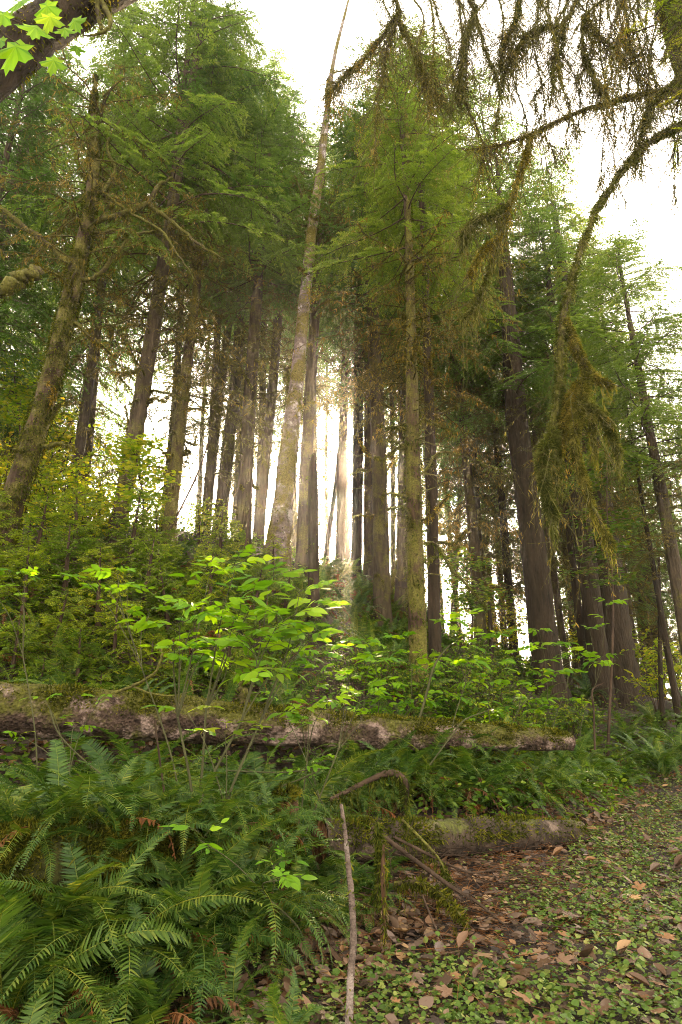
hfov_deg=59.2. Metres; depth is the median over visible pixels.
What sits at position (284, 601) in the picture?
hemlock sapling
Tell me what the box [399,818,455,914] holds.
mossy twig
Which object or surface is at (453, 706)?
sword fern
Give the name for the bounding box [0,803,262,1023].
sword fern
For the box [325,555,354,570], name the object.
sword fern
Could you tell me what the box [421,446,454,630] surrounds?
spruce tree
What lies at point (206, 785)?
sword fern
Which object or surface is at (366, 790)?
sword fern
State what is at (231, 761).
sword fern
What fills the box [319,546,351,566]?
sword fern
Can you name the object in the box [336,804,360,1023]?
pale stick
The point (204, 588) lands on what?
sword fern
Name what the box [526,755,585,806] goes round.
sword fern
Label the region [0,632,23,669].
sword fern
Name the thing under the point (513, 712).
bush
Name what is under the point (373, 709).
elder shrub
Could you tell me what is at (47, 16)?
maple spray
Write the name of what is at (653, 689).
sword fern
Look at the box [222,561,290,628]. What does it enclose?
hemlock sapling
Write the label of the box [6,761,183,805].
sword fern
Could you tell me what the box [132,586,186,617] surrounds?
sword fern
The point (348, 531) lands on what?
spruce tree
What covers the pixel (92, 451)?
bush
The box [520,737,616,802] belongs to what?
sword fern
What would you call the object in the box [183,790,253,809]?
sword fern
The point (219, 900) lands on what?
sword fern
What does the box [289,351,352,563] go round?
spruce tree
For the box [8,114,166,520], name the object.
spruce tree
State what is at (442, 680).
sword fern
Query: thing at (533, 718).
bush
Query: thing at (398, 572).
spruce tree
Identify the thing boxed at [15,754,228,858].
sword fern
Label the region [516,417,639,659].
spruce tree
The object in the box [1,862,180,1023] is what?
sword fern
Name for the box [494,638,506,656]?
sword fern
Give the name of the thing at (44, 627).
sword fern
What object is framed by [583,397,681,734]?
spruce tree
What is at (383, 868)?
brown stem
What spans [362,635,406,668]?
sword fern
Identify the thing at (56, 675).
sword fern
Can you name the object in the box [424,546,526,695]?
vine maple
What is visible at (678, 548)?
spruce tree
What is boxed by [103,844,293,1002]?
sword fern
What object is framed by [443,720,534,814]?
sword fern
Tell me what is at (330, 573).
sword fern
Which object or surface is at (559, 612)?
spruce tree
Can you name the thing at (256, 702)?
sword fern
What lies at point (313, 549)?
dead snag
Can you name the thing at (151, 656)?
hemlock sapling
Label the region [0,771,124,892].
sword fern
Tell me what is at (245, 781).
sword fern
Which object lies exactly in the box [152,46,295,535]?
spruce tree
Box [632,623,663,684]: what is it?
bush
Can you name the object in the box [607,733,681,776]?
sword fern
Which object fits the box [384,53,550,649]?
spruce tree
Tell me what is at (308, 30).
sky
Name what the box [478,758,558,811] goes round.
sword fern
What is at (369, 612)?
sword fern
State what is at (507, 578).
spruce tree
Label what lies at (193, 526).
bush
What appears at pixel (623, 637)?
spruce tree
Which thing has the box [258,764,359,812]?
sword fern
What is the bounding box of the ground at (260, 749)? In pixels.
[0,517,681,1023]
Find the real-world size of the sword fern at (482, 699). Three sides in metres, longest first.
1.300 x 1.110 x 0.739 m
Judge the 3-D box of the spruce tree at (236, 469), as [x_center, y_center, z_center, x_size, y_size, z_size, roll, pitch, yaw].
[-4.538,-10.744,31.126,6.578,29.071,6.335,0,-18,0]
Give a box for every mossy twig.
[369,819,387,928]
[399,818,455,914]
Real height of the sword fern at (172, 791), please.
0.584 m
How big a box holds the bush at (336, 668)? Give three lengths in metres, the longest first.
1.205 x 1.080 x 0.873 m
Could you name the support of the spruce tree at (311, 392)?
on the ground at (260, 749)
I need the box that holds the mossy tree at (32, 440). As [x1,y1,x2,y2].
[0,45,224,565]
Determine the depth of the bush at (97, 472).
14.99 m
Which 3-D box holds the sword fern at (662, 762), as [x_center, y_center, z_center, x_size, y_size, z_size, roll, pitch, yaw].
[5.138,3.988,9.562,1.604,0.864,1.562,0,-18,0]
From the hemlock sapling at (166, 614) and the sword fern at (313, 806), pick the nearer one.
the sword fern at (313, 806)
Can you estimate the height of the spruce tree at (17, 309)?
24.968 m
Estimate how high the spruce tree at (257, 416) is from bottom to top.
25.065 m
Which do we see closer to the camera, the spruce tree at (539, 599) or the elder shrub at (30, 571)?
the elder shrub at (30, 571)
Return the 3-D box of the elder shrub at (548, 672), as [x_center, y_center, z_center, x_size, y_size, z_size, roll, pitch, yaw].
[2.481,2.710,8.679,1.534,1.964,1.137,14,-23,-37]
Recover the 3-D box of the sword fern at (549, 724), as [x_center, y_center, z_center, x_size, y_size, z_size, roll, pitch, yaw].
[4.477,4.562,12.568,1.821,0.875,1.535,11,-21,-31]
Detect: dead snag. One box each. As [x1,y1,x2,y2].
[305,453,322,628]
[480,602,502,675]
[643,557,666,729]
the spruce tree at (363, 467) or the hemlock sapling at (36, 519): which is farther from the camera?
the spruce tree at (363, 467)
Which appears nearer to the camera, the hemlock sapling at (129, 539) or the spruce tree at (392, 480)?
the hemlock sapling at (129, 539)
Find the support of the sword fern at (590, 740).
on the ground at (260, 749)
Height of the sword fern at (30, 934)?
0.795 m
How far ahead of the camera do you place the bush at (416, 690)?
8.72 m
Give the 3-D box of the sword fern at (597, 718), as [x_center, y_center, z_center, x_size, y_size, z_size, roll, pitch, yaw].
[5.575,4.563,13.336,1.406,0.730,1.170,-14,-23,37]
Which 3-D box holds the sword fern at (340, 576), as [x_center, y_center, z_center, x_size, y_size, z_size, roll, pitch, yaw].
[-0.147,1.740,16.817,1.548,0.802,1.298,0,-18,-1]
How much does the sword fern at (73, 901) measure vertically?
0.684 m
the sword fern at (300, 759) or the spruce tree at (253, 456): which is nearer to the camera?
the sword fern at (300, 759)
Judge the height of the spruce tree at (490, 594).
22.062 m
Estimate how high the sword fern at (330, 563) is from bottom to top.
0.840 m
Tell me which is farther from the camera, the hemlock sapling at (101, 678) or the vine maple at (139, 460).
the vine maple at (139, 460)
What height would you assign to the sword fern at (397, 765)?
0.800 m
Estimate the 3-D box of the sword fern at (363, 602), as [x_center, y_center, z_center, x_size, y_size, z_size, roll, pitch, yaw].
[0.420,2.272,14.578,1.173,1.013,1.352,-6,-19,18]
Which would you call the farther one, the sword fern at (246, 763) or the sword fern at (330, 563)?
the sword fern at (330, 563)
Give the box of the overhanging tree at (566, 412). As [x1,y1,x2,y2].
[286,0,681,628]
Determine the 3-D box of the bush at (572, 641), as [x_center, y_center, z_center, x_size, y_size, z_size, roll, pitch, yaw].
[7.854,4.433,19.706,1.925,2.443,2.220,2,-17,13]
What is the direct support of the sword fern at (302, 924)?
on the ground at (260, 749)
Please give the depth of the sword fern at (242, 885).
3.27 m
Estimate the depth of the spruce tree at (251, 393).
16.36 m
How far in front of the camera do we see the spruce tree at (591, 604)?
17.73 m
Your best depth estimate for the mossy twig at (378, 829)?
3.53 m
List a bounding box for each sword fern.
[0,549,60,607]
[0,593,51,629]
[0,593,74,665]
[0,621,126,682]
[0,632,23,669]
[0,660,55,683]
[0,736,131,794]
[0,739,170,869]
[0,759,82,801]
[0,764,110,813]
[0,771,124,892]
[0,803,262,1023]
[0,830,201,1023]
[0,859,177,979]
[0,875,262,1023]
[0,892,195,1023]
[0,981,110,1023]
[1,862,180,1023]
[6,655,141,691]
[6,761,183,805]
[6,776,248,892]
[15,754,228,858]
[18,569,105,619]
[28,524,105,557]
[31,508,108,548]
[35,727,240,788]
[39,763,139,808]
[40,754,210,805]
[42,899,274,1023]
[43,616,124,669]
[47,553,95,588]
[60,567,136,600]
[67,818,300,1023]
[72,755,228,790]
[72,760,227,875]
[76,978,133,1023]
[77,859,326,1023]
[79,645,171,692]
[85,585,154,630]
[87,527,127,565]
[90,733,260,804]
[93,675,175,755]
[95,558,138,582]
[100,764,228,811]
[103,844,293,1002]
[109,617,206,656]
[110,527,166,557]
[113,832,332,1010]
[118,544,172,577]
[126,769,200,789]
[127,563,176,595]
[131,772,288,854]
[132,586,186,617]
[132,770,300,871]
[136,669,243,755]
[147,648,222,694]
[153,592,226,637]
[154,557,191,581]
[154,822,348,986]
[155,563,217,599]
[156,838,366,965]
[157,741,271,796]
[159,542,194,571]
[162,779,347,880]
[162,783,370,864]
[164,539,202,572]
[174,534,227,566]
[175,750,281,793]
[179,562,263,606]
[180,573,249,612]
[180,913,301,1022]
[183,773,309,868]
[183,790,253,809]
[184,746,231,773]
[186,647,278,690]
[189,554,243,585]
[193,767,380,894]
[197,722,367,806]
[198,679,248,702]
[206,542,265,576]
[206,771,333,873]
[207,585,291,634]
[213,967,334,1023]
[214,758,349,807]
[226,695,315,750]
[228,749,388,832]
[230,565,283,608]
[231,639,285,671]
[232,560,264,587]
[235,855,358,992]
[246,642,342,693]
[251,658,330,709]
[255,754,392,816]
[258,608,339,660]
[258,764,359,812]
[263,579,323,622]
[265,554,307,595]
[275,566,338,612]
[279,744,376,802]
[281,748,402,814]
[286,742,350,867]
[286,856,399,944]
[298,836,374,902]
[303,582,353,623]
[303,884,413,961]
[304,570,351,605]
[305,569,346,617]
[306,838,420,925]
[309,614,362,654]
[312,739,427,817]
[312,739,432,817]
[312,740,416,811]
[314,761,400,814]
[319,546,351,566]
[319,554,343,573]
[319,559,345,580]
[319,564,352,592]
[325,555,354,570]
[325,730,452,782]
[328,557,370,580]
[328,560,361,583]
[329,748,425,766]
[330,584,385,623]
[332,579,364,600]
[335,572,372,599]
[338,578,372,597]
[338,607,384,644]
[340,647,410,694]
[343,575,369,586]
[346,590,377,616]
[347,591,368,615]
[348,602,404,635]
[348,619,434,672]
[349,590,381,614]
[349,740,471,817]
[350,568,372,585]
[350,633,397,661]
[351,604,385,625]
[355,579,372,599]
[357,694,447,717]
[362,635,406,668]
[365,600,407,618]
[365,619,405,653]
[367,738,439,799]
[370,595,407,617]
[370,731,449,761]
[373,610,407,637]
[374,636,407,671]
[380,610,405,638]
[384,735,509,817]
[387,615,407,636]
[388,652,457,706]
[389,747,503,817]
[393,613,427,631]
[395,638,427,656]
[401,728,466,798]
[405,686,488,722]
[407,719,453,764]
[408,669,458,705]
[411,715,490,798]
[411,753,485,814]
[414,746,522,813]
[419,745,550,818]
[432,667,471,705]
[440,751,517,779]
[441,628,465,646]
[441,631,461,651]
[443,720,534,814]
[449,745,575,816]
[454,624,467,639]
[455,746,537,811]
[456,717,542,787]
[460,691,488,720]
[461,634,502,656]
[467,668,488,689]
[468,630,506,650]
[472,654,512,677]
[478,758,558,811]
[483,751,601,809]
[483,754,571,817]
[487,715,533,771]
[489,657,519,687]
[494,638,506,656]
[499,675,530,700]
[502,691,529,707]
[508,663,536,685]
[510,652,531,678]
[517,730,575,763]
[519,750,566,770]
[520,682,566,717]
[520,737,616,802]
[522,751,603,818]
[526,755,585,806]
[527,701,563,726]
[527,728,624,784]
[537,709,598,744]
[548,745,608,761]
[556,750,639,809]
[559,700,628,727]
[567,667,621,705]
[571,668,581,686]
[579,724,625,760]
[579,741,652,777]
[590,737,673,800]
[591,711,654,747]
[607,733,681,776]
[612,693,674,732]
[619,733,681,780]
[622,722,677,748]
[641,723,681,758]
[645,684,670,694]
[652,691,681,712]
[655,686,681,703]
[660,706,681,732]
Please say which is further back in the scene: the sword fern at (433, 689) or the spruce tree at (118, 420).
the spruce tree at (118, 420)
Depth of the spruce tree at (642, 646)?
24.75 m
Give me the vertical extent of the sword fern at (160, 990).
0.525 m
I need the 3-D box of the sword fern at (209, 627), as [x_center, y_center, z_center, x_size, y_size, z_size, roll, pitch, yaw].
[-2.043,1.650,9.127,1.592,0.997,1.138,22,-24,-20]
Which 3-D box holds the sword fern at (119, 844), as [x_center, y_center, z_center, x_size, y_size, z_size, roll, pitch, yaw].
[-1.249,1.852,3.488,1.243,0.554,1.090,10,-21,-29]
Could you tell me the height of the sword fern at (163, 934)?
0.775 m
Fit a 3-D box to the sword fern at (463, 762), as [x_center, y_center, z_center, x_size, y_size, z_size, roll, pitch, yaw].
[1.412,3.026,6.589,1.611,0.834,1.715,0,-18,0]
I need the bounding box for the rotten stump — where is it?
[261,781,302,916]
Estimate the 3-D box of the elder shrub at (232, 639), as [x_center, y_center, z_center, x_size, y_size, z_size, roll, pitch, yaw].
[-0.689,1.445,4.032,1.533,2.363,1.544,0,-18,0]
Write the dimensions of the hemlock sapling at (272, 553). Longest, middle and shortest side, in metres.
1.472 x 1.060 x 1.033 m
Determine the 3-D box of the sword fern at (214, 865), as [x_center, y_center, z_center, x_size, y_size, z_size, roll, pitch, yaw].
[-0.586,2.283,3.491,1.217,0.768,1.144,8,-20,-22]
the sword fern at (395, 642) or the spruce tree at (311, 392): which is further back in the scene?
the spruce tree at (311, 392)
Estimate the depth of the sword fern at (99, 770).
4.67 m
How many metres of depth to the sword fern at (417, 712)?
8.21 m
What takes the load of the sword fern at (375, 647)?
on the ground at (260, 749)
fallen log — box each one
[0,641,575,753]
[0,807,303,917]
[311,813,589,864]
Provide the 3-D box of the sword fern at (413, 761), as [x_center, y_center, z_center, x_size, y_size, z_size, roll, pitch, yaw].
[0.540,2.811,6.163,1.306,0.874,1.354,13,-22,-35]
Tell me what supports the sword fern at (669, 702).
on the ground at (260, 749)
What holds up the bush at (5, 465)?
on the ground at (260, 749)
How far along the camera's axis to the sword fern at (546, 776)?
7.22 m
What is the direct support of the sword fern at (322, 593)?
on the ground at (260, 749)
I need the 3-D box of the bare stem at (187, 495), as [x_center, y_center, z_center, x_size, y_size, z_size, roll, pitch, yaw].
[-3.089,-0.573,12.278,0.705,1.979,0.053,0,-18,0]
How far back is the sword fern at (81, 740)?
4.74 m
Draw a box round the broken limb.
[0,264,44,305]
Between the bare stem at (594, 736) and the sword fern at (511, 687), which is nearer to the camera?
the bare stem at (594, 736)
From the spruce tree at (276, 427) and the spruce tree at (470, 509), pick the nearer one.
the spruce tree at (470, 509)
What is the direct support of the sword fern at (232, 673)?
on the ground at (260, 749)
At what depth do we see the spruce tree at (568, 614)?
21.00 m
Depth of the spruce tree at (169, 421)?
20.57 m
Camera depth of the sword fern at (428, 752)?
6.95 m
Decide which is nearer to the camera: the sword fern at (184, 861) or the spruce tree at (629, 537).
the sword fern at (184, 861)
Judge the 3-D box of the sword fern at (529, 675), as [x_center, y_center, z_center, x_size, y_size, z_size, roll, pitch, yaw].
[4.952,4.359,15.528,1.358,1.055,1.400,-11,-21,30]
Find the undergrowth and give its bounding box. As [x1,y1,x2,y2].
[0,510,679,903]
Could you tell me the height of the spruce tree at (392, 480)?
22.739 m
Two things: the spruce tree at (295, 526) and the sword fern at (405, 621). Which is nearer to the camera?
the sword fern at (405, 621)
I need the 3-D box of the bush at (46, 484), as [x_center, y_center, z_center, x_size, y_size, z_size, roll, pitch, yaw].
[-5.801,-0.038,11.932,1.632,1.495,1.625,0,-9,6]
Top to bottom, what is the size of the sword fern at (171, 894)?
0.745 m
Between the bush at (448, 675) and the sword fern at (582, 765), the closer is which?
the sword fern at (582, 765)
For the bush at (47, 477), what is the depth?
13.28 m
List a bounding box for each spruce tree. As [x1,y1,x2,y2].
[0,0,102,460]
[0,0,194,517]
[0,50,116,443]
[0,55,98,510]
[0,61,180,518]
[0,115,60,512]
[4,0,305,556]
[7,57,173,491]
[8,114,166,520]
[88,0,290,552]
[116,36,238,527]
[124,268,233,502]
[131,46,248,464]
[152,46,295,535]
[152,93,346,557]
[161,54,306,538]
[162,116,286,495]
[178,327,229,532]
[195,100,282,540]
[198,388,278,533]
[207,351,281,530]
[208,84,342,547]
[208,317,283,529]
[213,43,319,526]
[242,165,382,580]
[253,333,333,539]
[255,337,321,538]
[258,78,489,629]
[265,329,338,557]
[266,217,351,555]
[267,120,353,542]
[283,16,528,714]
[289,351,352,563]
[295,130,393,578]
[308,118,421,588]
[317,115,363,563]
[317,288,363,568]
[318,397,346,564]
[325,112,485,619]
[325,359,396,568]
[334,13,523,689]
[342,320,441,570]
[347,378,397,565]
[348,371,446,572]
[354,102,465,591]
[363,294,489,602]
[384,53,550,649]
[384,412,444,618]
[396,454,487,631]
[418,288,526,638]
[419,288,528,610]
[419,431,490,625]
[420,65,590,665]
[420,113,598,706]
[420,213,520,645]
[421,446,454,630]
[425,346,528,645]
[438,394,517,645]
[439,360,531,648]
[440,267,560,666]
[445,491,521,645]
[452,309,581,655]
[474,196,663,709]
[481,226,578,657]
[483,178,681,712]
[495,332,578,689]
[498,221,641,685]
[511,412,636,646]
[512,139,680,669]
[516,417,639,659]
[516,423,571,658]
[530,310,624,689]
[532,217,681,655]
[554,436,681,674]
[555,258,676,661]
[557,223,681,697]
[562,437,681,684]
[574,402,681,696]
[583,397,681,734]
[614,431,680,675]
[641,425,681,664]
[646,386,681,652]
[661,480,681,666]
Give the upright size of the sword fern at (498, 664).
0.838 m
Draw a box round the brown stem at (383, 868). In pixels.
[375,845,391,954]
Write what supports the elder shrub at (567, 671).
on the ground at (260, 749)
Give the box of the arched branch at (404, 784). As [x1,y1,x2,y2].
[327,767,416,835]
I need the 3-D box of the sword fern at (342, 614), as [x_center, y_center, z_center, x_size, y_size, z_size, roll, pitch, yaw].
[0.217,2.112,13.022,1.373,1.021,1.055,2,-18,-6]
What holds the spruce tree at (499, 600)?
on the ground at (260, 749)
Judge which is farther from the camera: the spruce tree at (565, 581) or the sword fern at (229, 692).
the spruce tree at (565, 581)
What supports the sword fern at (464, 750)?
on the ground at (260, 749)
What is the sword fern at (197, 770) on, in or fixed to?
on the ground at (260, 749)
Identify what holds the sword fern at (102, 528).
on the ground at (260, 749)
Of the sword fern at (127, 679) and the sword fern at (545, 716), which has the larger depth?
the sword fern at (545, 716)
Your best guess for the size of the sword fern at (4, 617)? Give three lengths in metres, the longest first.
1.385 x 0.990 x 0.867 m
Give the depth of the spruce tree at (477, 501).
22.09 m
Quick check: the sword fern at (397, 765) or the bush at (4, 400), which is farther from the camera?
the bush at (4, 400)
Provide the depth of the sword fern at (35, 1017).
2.30 m
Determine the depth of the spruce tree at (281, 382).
32.20 m
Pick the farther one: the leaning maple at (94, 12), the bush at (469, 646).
the bush at (469, 646)
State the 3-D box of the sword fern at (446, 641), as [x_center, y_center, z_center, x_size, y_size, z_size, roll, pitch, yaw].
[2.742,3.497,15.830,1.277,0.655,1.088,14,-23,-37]
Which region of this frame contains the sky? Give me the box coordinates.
[0,0,681,698]
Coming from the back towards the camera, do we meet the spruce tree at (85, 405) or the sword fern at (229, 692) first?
the spruce tree at (85, 405)
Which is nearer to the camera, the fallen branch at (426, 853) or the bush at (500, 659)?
the fallen branch at (426, 853)
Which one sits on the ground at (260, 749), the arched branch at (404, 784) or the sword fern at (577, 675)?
the sword fern at (577, 675)
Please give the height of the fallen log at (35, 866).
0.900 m
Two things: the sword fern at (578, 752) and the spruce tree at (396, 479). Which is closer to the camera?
the sword fern at (578, 752)
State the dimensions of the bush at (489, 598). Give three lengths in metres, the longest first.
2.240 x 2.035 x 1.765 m
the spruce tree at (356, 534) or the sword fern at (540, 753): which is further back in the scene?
the spruce tree at (356, 534)
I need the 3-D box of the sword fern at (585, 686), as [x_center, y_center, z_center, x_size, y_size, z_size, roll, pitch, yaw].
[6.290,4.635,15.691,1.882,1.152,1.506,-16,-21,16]
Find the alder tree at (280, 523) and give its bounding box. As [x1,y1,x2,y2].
[261,0,348,590]
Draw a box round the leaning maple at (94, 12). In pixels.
[0,0,142,110]
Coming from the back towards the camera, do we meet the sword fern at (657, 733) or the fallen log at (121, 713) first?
the sword fern at (657, 733)
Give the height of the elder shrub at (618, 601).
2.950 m
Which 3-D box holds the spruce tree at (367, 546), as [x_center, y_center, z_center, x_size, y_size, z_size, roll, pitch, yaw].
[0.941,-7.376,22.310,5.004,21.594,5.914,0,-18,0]
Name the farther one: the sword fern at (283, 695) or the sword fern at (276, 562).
the sword fern at (276, 562)
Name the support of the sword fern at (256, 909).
on the ground at (260, 749)
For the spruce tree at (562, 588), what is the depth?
27.13 m
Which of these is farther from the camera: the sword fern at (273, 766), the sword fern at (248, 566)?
the sword fern at (248, 566)
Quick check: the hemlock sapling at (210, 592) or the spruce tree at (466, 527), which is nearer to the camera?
the hemlock sapling at (210, 592)
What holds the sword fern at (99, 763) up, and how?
on the ground at (260, 749)
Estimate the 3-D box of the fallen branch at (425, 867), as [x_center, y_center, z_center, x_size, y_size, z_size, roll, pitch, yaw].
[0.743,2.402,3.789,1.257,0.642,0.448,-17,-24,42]
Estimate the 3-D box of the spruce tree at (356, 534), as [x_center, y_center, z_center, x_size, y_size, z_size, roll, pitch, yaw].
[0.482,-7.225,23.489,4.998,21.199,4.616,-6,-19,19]
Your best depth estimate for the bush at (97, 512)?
12.15 m
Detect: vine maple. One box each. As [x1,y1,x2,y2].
[0,336,74,433]
[93,432,186,565]
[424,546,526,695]
[560,445,663,755]
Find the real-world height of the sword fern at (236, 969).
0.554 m
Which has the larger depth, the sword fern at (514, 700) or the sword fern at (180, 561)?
the sword fern at (514, 700)
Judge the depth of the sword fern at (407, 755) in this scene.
6.48 m
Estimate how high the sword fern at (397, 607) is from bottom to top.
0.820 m
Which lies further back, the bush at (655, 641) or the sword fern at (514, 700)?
the bush at (655, 641)
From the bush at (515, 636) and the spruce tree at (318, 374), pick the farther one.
the spruce tree at (318, 374)
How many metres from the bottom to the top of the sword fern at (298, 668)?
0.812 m
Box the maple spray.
[0,0,86,76]
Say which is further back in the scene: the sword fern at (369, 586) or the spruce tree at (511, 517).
the spruce tree at (511, 517)
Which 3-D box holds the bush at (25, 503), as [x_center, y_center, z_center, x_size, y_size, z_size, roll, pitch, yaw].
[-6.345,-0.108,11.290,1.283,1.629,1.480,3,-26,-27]
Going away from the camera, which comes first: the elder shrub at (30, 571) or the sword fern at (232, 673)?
the elder shrub at (30, 571)
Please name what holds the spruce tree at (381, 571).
on the ground at (260, 749)
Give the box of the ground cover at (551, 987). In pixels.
[228,762,681,1023]
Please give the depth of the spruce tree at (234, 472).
44.63 m
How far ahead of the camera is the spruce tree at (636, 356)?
14.27 m
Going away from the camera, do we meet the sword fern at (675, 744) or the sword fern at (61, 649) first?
the sword fern at (61, 649)
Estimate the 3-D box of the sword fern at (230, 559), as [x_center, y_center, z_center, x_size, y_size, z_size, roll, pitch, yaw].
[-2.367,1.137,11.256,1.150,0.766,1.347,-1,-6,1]
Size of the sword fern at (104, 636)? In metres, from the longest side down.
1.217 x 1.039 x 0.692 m
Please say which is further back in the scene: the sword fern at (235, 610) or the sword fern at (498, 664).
the sword fern at (498, 664)
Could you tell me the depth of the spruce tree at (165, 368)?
34.08 m
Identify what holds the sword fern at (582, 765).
on the ground at (260, 749)
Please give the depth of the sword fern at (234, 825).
3.58 m
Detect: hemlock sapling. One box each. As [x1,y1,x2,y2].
[0,491,39,604]
[0,495,80,596]
[0,539,69,649]
[0,610,47,683]
[3,590,90,681]
[7,519,113,641]
[9,655,58,746]
[21,487,124,603]
[45,628,108,689]
[48,546,145,660]
[69,673,115,744]
[76,489,175,597]
[80,597,145,684]
[101,530,182,642]
[116,633,176,693]
[121,507,193,597]
[140,563,201,653]
[154,616,222,696]
[172,548,246,637]
[191,507,252,600]
[195,620,261,694]
[222,528,264,584]
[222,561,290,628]
[236,604,287,673]
[253,534,294,597]
[255,566,314,635]
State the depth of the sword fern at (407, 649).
11.51 m
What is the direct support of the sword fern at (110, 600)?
on the ground at (260, 749)
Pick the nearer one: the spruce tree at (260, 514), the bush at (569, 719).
the bush at (569, 719)
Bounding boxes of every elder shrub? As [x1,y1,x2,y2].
[0,566,44,769]
[3,693,112,778]
[52,564,176,780]
[115,544,350,830]
[140,705,285,846]
[158,818,317,966]
[253,641,402,844]
[275,753,334,810]
[309,684,374,751]
[336,631,473,715]
[355,693,404,712]
[394,694,450,717]
[419,608,509,759]
[425,701,489,722]
[450,629,564,722]
[480,698,540,754]
[521,628,617,726]
[571,597,627,757]
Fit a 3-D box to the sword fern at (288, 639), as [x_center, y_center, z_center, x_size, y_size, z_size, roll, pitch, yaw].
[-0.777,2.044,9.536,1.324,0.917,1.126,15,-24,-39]
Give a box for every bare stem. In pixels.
[49,710,99,773]
[154,720,164,792]
[169,440,209,528]
[217,768,319,786]
[244,480,252,548]
[418,645,449,717]
[429,710,489,764]
[591,682,604,749]
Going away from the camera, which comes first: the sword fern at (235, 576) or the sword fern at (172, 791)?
the sword fern at (172, 791)
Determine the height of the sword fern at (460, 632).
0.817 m
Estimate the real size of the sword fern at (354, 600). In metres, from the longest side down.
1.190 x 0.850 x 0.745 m
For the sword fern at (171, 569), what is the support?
on the ground at (260, 749)
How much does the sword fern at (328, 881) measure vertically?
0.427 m
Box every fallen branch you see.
[371,826,535,953]
[392,874,472,939]
[394,817,537,917]
[421,894,442,939]
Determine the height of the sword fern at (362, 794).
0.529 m
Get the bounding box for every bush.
[0,353,37,459]
[0,386,63,471]
[0,391,114,472]
[0,392,100,495]
[0,437,87,512]
[0,440,59,508]
[0,471,35,522]
[6,403,99,498]
[23,494,83,553]
[26,462,88,531]
[29,475,89,532]
[38,448,101,513]
[39,488,117,541]
[48,464,117,519]
[69,487,130,537]
[74,459,117,526]
[78,496,130,545]
[130,489,183,537]
[132,489,190,541]
[178,497,225,544]
[192,499,234,542]
[311,645,398,706]
[343,648,406,704]
[374,661,446,716]
[408,675,500,718]
[427,617,496,693]
[428,645,494,706]
[441,664,525,718]
[447,638,550,705]
[456,585,512,630]
[459,702,535,751]
[477,686,540,722]
[487,605,527,658]
[515,700,560,727]
[542,690,604,742]
[559,616,580,683]
[615,645,681,721]
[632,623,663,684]
[636,634,681,701]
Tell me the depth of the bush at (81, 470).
14.90 m
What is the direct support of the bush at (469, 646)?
on the ground at (260, 749)
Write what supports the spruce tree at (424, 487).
on the ground at (260, 749)
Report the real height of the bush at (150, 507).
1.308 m
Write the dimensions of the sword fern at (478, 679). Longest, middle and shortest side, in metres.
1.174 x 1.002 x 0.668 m
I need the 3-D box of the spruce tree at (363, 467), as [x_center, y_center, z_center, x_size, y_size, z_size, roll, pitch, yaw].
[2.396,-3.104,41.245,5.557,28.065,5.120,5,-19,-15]
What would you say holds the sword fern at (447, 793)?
on the ground at (260, 749)
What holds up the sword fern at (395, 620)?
on the ground at (260, 749)
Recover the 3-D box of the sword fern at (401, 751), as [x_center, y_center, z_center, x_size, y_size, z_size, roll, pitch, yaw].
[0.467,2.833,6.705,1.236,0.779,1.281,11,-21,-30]
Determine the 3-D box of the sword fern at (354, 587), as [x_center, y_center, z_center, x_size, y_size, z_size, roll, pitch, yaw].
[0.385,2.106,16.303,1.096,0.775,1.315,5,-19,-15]
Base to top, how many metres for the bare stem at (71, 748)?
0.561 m
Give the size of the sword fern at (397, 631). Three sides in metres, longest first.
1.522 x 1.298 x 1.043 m
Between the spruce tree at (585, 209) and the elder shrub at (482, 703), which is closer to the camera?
the elder shrub at (482, 703)
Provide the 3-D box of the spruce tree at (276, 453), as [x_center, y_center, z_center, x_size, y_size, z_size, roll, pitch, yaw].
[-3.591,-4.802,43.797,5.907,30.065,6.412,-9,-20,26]
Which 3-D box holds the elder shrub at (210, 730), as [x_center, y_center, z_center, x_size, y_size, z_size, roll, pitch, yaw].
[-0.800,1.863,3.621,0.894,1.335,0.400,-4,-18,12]
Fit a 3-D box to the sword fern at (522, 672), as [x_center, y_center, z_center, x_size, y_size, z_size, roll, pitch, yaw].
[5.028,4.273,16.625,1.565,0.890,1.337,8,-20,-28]
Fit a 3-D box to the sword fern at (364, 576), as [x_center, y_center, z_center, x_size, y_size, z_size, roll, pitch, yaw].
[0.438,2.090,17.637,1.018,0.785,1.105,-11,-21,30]
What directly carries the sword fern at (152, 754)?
on the ground at (260, 749)
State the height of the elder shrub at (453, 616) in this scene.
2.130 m
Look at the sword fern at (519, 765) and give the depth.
6.88 m
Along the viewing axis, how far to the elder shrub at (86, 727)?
4.70 m
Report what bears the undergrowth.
on the ground at (260, 749)
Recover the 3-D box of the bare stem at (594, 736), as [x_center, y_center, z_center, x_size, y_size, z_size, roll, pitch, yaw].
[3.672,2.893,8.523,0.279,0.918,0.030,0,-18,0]
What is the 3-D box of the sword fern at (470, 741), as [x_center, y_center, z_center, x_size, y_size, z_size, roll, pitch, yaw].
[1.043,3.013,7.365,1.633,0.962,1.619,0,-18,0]
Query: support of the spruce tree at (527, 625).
on the ground at (260, 749)
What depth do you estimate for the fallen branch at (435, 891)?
3.73 m

